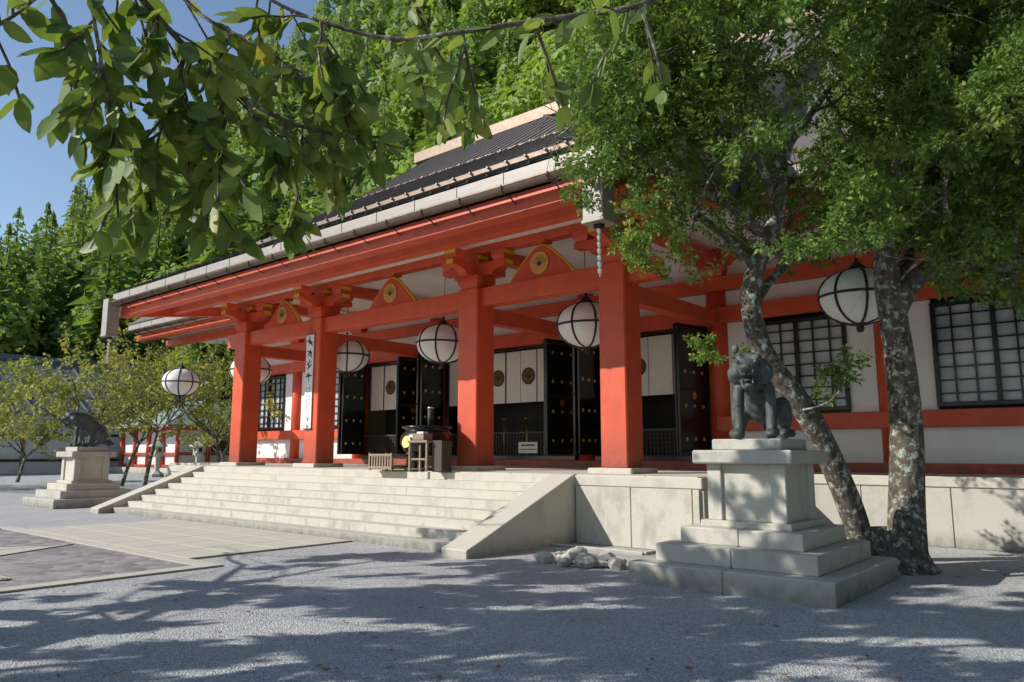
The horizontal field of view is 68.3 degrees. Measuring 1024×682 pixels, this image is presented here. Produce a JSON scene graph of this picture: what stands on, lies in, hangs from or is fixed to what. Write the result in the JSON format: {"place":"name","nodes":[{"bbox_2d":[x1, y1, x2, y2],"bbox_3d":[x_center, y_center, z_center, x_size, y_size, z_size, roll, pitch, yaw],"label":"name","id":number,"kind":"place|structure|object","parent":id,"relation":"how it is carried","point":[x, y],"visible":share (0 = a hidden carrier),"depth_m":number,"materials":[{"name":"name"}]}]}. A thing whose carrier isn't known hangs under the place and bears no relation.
{"place":"outdoors","nodes":[
{"label":"outdoors","id":0,"kind":"place"},
{"bbox_2d":[0,0,335,268],"label":"sky","id":1,"kind":"structure","parent":0,"point":[33,174],"materials":[{"name":"blue"}]},
{"bbox_2d":[0,473,1023,681],"bbox_3d":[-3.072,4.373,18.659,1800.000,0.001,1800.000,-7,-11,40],"label":"gravel ground","id":2,"kind":"structure","parent":0,"point":[299,604],"depth_m":7.10,"materials":[{"name":"grey gravel"}]},
{"bbox_2d":[0,365,45,429],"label":"court tree","id":3,"kind":"object","parent":2,"relation":"on","point":[7,382],"depth_m":33.92,"materials":[{"name":"green plant"}]},
{"bbox_2d":[0,386,77,481],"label":"court tree","id":4,"kind":"object","parent":2,"relation":"on","point":[37,429],"depth_m":41.26,"materials":[{"name":"green plant"}]},
{"bbox_2d":[22,447,130,508],"bbox_3d":[-13.218,4.173,23.365,2.496,1.770,2.500,-7,-11,40],"label":"pedestal","id":5,"kind":"object","parent":2,"relation":"on","point":[83,482],"visible":0.94,"depth_m":22.85,"materials":[{"name":"stone"}]},
{"bbox_2d":[57,407,114,446],"bbox_3d":[-13.271,2.696,23.514,0.795,1.209,1.630,-8,-11,42],"label":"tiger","id":6,"kind":"object","parent":5,"relation":"on","point":[91,426],"visible":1,"depth_m":23.42},
{"bbox_2d":[0,322,169,446],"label":"court tree","id":7,"kind":"object","parent":2,"relation":"on","point":[126,390],"depth_m":28.89,"materials":[{"name":"green plant"}]},
{"bbox_2d":[0,353,221,473],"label":"building","id":8,"kind":"structure","parent":2,"relation":"on","point":[11,459],"depth_m":60.23,"materials":[{"name":"white paint"}]},
{"bbox_2d":[33,318,234,486],"bbox_3d":[-15.312,2.658,32.961,10.754,7.801,9.722,-7,-11,40],"label":"court tree","id":9,"kind":"object","parent":2,"relation":"on","point":[201,366],"depth_m":33.09,"materials":[{"name":"green plant"}]},
{"bbox_2d":[55,344,232,485],"bbox_3d":[-18.172,3.435,37.206,8.551,7.520,8.211,-7,-11,40],"label":"court tree","id":10,"kind":"object","parent":2,"relation":"on","point":[152,379],"depth_m":36.26,"materials":[{"name":"green plant"}]},
{"bbox_2d":[149,438,167,476],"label":"stone lantern","id":11,"kind":"object","parent":2,"relation":"on","point":[157,455],"visible":0.77,"depth_m":49.94,"materials":[{"name":"stone"}]},
{"bbox_2d":[107,401,230,475],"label":"side building","id":12,"kind":"structure","parent":2,"relation":"on","point":[173,452],"depth_m":55.73,"materials":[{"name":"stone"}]},
{"bbox_2d":[0,519,351,593],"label":"paved path","id":13,"kind":"structure","parent":2,"relation":"on","point":[39,558],"depth_m":12.54,"materials":[{"name":"stone"}]},
{"bbox_2d":[132,343,232,461],"bbox_3d":[-14.240,3.156,34.774,9.077,7.331,6.917,-7,-11,40],"label":"court tree","id":14,"kind":"object","parent":2,"relation":"on","point":[214,399],"depth_m":34.75,"materials":[{"name":"green plant"}]},
{"bbox_2d":[190,437,207,461],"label":"stone lantern","id":15,"kind":"object","parent":2,"relation":"on","point":[198,452],"visible":0.56,"depth_m":49.52,"materials":[{"name":"stone"}]},
{"bbox_2d":[178,393,231,461],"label":"court tree","id":16,"kind":"object","parent":2,"relation":"on","point":[229,407],"depth_m":48.09,"materials":[{"name":"green plant"}]},
{"bbox_2d":[258,375,337,439],"bbox_3d":[-8.992,3.938,32.346,4.716,5.075,5.321,-7,-11,40],"label":"court tree","id":17,"kind":"object","parent":2,"relation":"on","point":[270,394],"depth_m":30.16,"materials":[{"name":"green plant"}]},
{"bbox_2d":[0,0,670,264],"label":"cherry tree","id":18,"kind":"object","parent":2,"relation":"on","point":[177,36],"visible":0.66,"depth_m":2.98,"materials":[{"name":"green plant"}]},
{"bbox_2d":[41,553,1014,678],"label":"fallen leaves","id":19,"kind":"object","parent":2,"relation":"on","point":[686,667],"visible":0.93,"depth_m":5.95,"materials":[{"name":"green plant"}]},
{"bbox_2d":[90,462,1023,559],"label":"stone platform and stairs","id":20,"kind":"structure","parent":2,"relation":"on","point":[465,512],"depth_m":13.64,"materials":[{"name":"stone"}]},
{"bbox_2d":[368,407,453,471],"bbox_3d":[-1.972,2.177,16.848,2.300,1.395,1.420,-7,-11,40],"label":"incense burner","id":21,"kind":"object","parent":20,"relation":"on","point":[421,444],"visible":1,"depth_m":16.43,"materials":[{"name":"brown wood"}]},
{"bbox_2d":[221,201,1023,474],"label":"red hall frame","id":22,"kind":"object","parent":20,"relation":"on","point":[544,269],"visible":0.76,"depth_m":17.43,"materials":[{"name":"red wood"}]},
{"bbox_2d":[100,1,994,362],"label":"hall roof eaves","id":23,"kind":"object","parent":22,"relation":"on","point":[438,199],"visible":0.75,"depth_m":17.94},
{"bbox_2d":[161,321,199,398],"bbox_3d":[-12.425,0.536,28.514,1.370,3.329,1.370,-5,-10,40],"label":"lantern","id":24,"kind":"object","parent":23,"relation":"hanging from","point":[180,381],"visible":1,"depth_m":27.96,"materials":[{"name":"paper"}]},
{"bbox_2d":[228,358,271,383],"bbox_3d":[-8.785,0.272,25.446,1.399,2.703,1.399,-4,-9,19],"label":"lantern","id":25,"kind":"object","parent":23,"relation":"hanging from","point":[266,370],"visible":0.31,"depth_m":25.07,"materials":[{"name":"paper"}]},
{"bbox_2d":[303,325,314,429],"bbox_3d":[-5.612,0.983,20.881,0.370,2.907,0.040,-7,-11,40],"label":"hanging sign","id":26,"kind":"object","parent":23,"relation":"attached to","point":[308,381],"visible":1,"depth_m":20.84,"materials":[{"name":"white wood"}]},
{"bbox_2d":[336,311,369,376],"bbox_3d":[-4.834,-0.250,22.161,1.330,2.631,1.330,0,-9,-2],"label":"lantern","id":27,"kind":"object","parent":23,"relation":"hanging from","point":[353,356],"visible":0.62,"depth_m":21.62,"materials":[{"name":"paper"}]},
{"bbox_2d":[416,277,458,367],"bbox_3d":[-1.776,-0.608,19.631,1.392,2.660,1.392,5,-10,-23],"label":"lantern","id":28,"kind":"object","parent":23,"relation":"hanging from","point":[437,343],"visible":0.84,"depth_m":19.03,"materials":[{"name":"paper"}]},
{"bbox_2d":[555,251,599,353],"bbox_3d":[1.636,-1.030,16.749,1.378,2.667,1.378,7,-11,-44],"label":"lantern","id":29,"kind":"object","parent":23,"relation":"hanging from","point":[577,325],"visible":0.8,"depth_m":16.18,"materials":[{"name":"paper"}]},
{"bbox_2d":[817,244,878,332],"bbox_3d":[5.981,-1.662,13.162,1.335,3.066,1.335,-3,-9,24],"label":"lantern","id":30,"kind":"object","parent":23,"relation":"hanging from","point":[840,306],"visible":0.81,"depth_m":12.66,"materials":[{"name":"paper"}]},
{"bbox_2d":[256,208,1023,463],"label":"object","id":31,"kind":"structure","parent":20,"relation":"on","point":[966,353],"depth_m":18.77,"materials":[{"name":"white paint"}]},
{"bbox_2d":[533,546,626,569],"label":"rocks","id":32,"kind":"object","parent":2,"relation":"on","point":[580,556],"visible":0.99,"depth_m":10.62,"materials":[{"name":"stone"}]},
{"bbox_2d":[628,438,898,608],"bbox_3d":[3.208,2.151,9.672,2.496,1.770,2.500,-7,-11,40],"label":"pedestal","id":33,"kind":"object","parent":2,"relation":"on","point":[762,531],"visible":1,"depth_m":9.09,"materials":[{"name":"stone"}]},
{"bbox_2d":[727,343,795,438],"bbox_3d":[3.175,0.672,9.809,0.795,1.209,1.630,-4,-9,26],"label":"lion statue","id":34,"kind":"object","parent":33,"relation":"on","point":[750,375],"visible":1,"depth_m":9.55,"materials":[{"name":"grey stone"}]},
{"bbox_2d":[525,0,1023,575],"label":"tree","id":35,"kind":"object","parent":2,"relation":"on","point":[1005,106],"depth_m":9.78,"materials":[{"name":"green plant"}]},
{"bbox_2d":[502,418,537,455],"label":"notices and small signs","id":36,"kind":"object","parent":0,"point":[526,447],"visible":0.36,"depth_m":21.75,"materials":[{"name":"paint"}]},
{"bbox_2d":[134,9,1023,428],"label":"mountain terrain","id":37,"kind":"structure","parent":0,"point":[820,411],"depth_m":34.34,"materials":[{"name":"green plant"}]},
{"bbox_2d":[0,0,823,398],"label":"forest broadleaf","id":38,"kind":"object","parent":37,"relation":"on","point":[16,320],"visible":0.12,"depth_m":88.57,"materials":[{"name":"green plant"}]},
{"bbox_2d":[0,0,986,408],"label":"trees","id":39,"kind":"object","parent":37,"relation":"on","point":[44,264],"visible":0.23,"depth_m":94.44,"materials":[{"name":"green plant"}]}
]}

